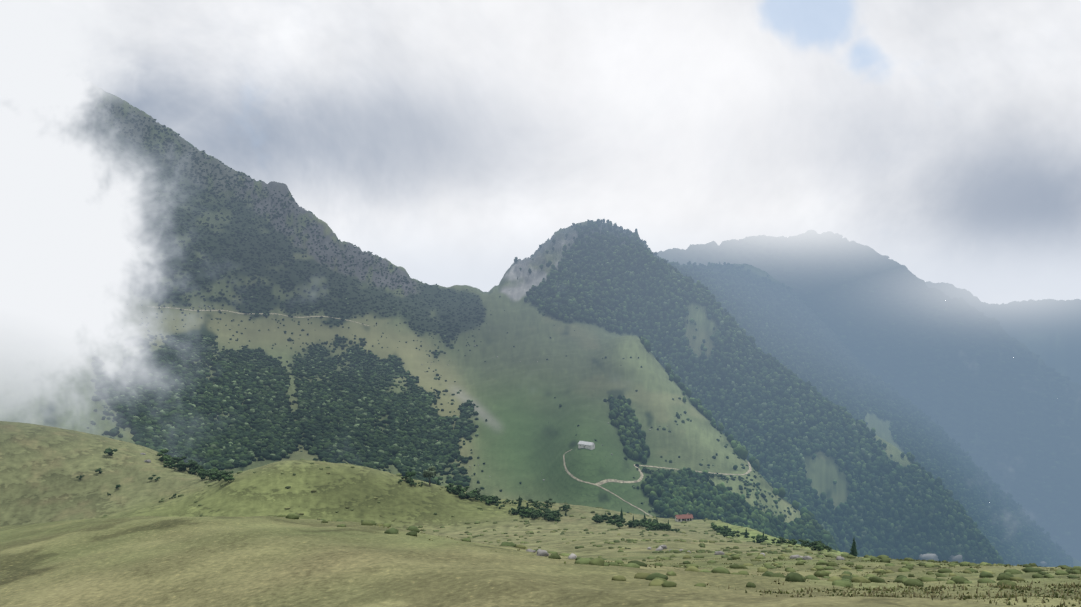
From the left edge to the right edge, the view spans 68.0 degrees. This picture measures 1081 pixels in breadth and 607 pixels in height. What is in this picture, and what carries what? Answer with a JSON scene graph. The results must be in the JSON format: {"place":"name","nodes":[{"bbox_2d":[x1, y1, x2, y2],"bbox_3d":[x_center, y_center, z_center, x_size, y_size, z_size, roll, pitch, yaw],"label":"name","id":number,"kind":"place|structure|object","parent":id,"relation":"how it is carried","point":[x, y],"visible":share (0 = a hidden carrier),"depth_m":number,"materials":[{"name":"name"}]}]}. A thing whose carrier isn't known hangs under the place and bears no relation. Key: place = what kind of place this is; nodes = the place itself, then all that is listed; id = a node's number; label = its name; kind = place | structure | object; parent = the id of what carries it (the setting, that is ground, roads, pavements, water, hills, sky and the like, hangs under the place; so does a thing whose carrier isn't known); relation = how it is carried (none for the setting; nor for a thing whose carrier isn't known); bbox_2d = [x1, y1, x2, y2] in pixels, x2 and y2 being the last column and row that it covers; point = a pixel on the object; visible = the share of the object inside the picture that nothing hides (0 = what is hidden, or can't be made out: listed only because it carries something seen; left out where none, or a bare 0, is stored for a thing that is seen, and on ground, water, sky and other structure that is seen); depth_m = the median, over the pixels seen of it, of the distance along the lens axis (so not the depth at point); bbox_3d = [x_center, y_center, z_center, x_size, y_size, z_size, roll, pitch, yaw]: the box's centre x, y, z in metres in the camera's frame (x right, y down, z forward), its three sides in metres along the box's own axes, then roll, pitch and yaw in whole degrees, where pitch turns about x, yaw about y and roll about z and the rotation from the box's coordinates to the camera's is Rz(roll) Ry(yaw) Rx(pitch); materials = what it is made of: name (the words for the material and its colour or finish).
{"place":"outdoors","nodes":[
{"label":"outdoors","id":0,"kind":"place"},
{"bbox_2d":[147,306,368,325],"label":"path","id":1,"kind":"structure","parent":0,"point":[248,313],"depth_m":1908.89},
{"bbox_2d":[0,31,1080,606],"bbox_3d":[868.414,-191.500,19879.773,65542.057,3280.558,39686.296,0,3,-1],"label":"ground","id":2,"kind":"structure","parent":0,"point":[238,543],"depth_m":1239.94,"materials":[{"name":"green plant"}]},
{"bbox_2d":[146,306,650,502],"bbox_3d":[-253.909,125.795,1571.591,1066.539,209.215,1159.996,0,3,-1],"label":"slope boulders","id":3,"kind":"object","parent":2,"relation":"on","point":[448,364],"visible":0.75,"depth_m":1253.50,"materials":[{"name":"stone"}]},
{"bbox_2d":[76,438,857,556],"bbox_3d":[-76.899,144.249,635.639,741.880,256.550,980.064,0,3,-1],"label":"conifer trees","id":4,"kind":"object","parent":2,"relation":"on","point":[190,463],"visible":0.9,"depth_m":456.16,"materials":[{"name":"green plant"}]},
{"bbox_2d":[13,53,1076,566],"bbox_3d":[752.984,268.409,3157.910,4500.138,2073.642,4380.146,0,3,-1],"label":"vegetation","id":5,"kind":"object","parent":2,"relation":"on","point":[153,401],"visible":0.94,"depth_m":1974.93,"materials":[{"name":"green plant"}]},
{"bbox_2d":[563,449,595,484],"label":"track to barn","id":6,"kind":"structure","parent":2,"relation":"on","point":[569,473],"depth_m":1031.87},
{"bbox_2d":[578,441,594,449],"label":"house","id":7,"kind":"structure","parent":2,"relation":"on","point":[587,445],"depth_m":1073.29,"materials":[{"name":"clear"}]},
{"bbox_2d":[101,459,1080,587],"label":"shrubs","id":8,"kind":"object","parent":2,"relation":"on","point":[848,578],"visible":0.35,"depth_m":43.85,"materials":[{"name":"green plant"}]},
{"bbox_2d":[140,453,1046,565],"bbox_3d":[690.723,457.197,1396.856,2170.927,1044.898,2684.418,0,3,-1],"label":"rocks","id":9,"kind":"object","parent":2,"relation":"on","point":[951,558],"visible":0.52,"depth_m":153.92,"materials":[{"name":"stone"}]},
{"bbox_2d":[597,485,650,515],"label":"track to hut","id":10,"kind":"structure","parent":2,"relation":"on","point":[622,499],"depth_m":999.19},
{"bbox_2d":[595,462,751,484],"bbox_3d":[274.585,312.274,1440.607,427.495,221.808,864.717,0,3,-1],"label":"track","id":11,"kind":"structure","parent":2,"relation":"on","point":[638,480],"depth_m":1075.48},
{"bbox_2d":[674,513,692,521],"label":"house","id":12,"kind":"structure","parent":2,"relation":"on","point":[684,517],"depth_m":447.33,"materials":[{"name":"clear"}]},
{"bbox_2d":[328,520,1080,606],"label":"grass tufts","id":13,"kind":"object","parent":2,"relation":"on","point":[934,588],"visible":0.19,"depth_m":22.99,"materials":[{"name":"green plant"}]},
{"bbox_2d":[0,0,1080,304],"label":"sky","id":14,"kind":"structure","parent":0,"point":[444,141],"materials":[{"name":"white"}]}
]}

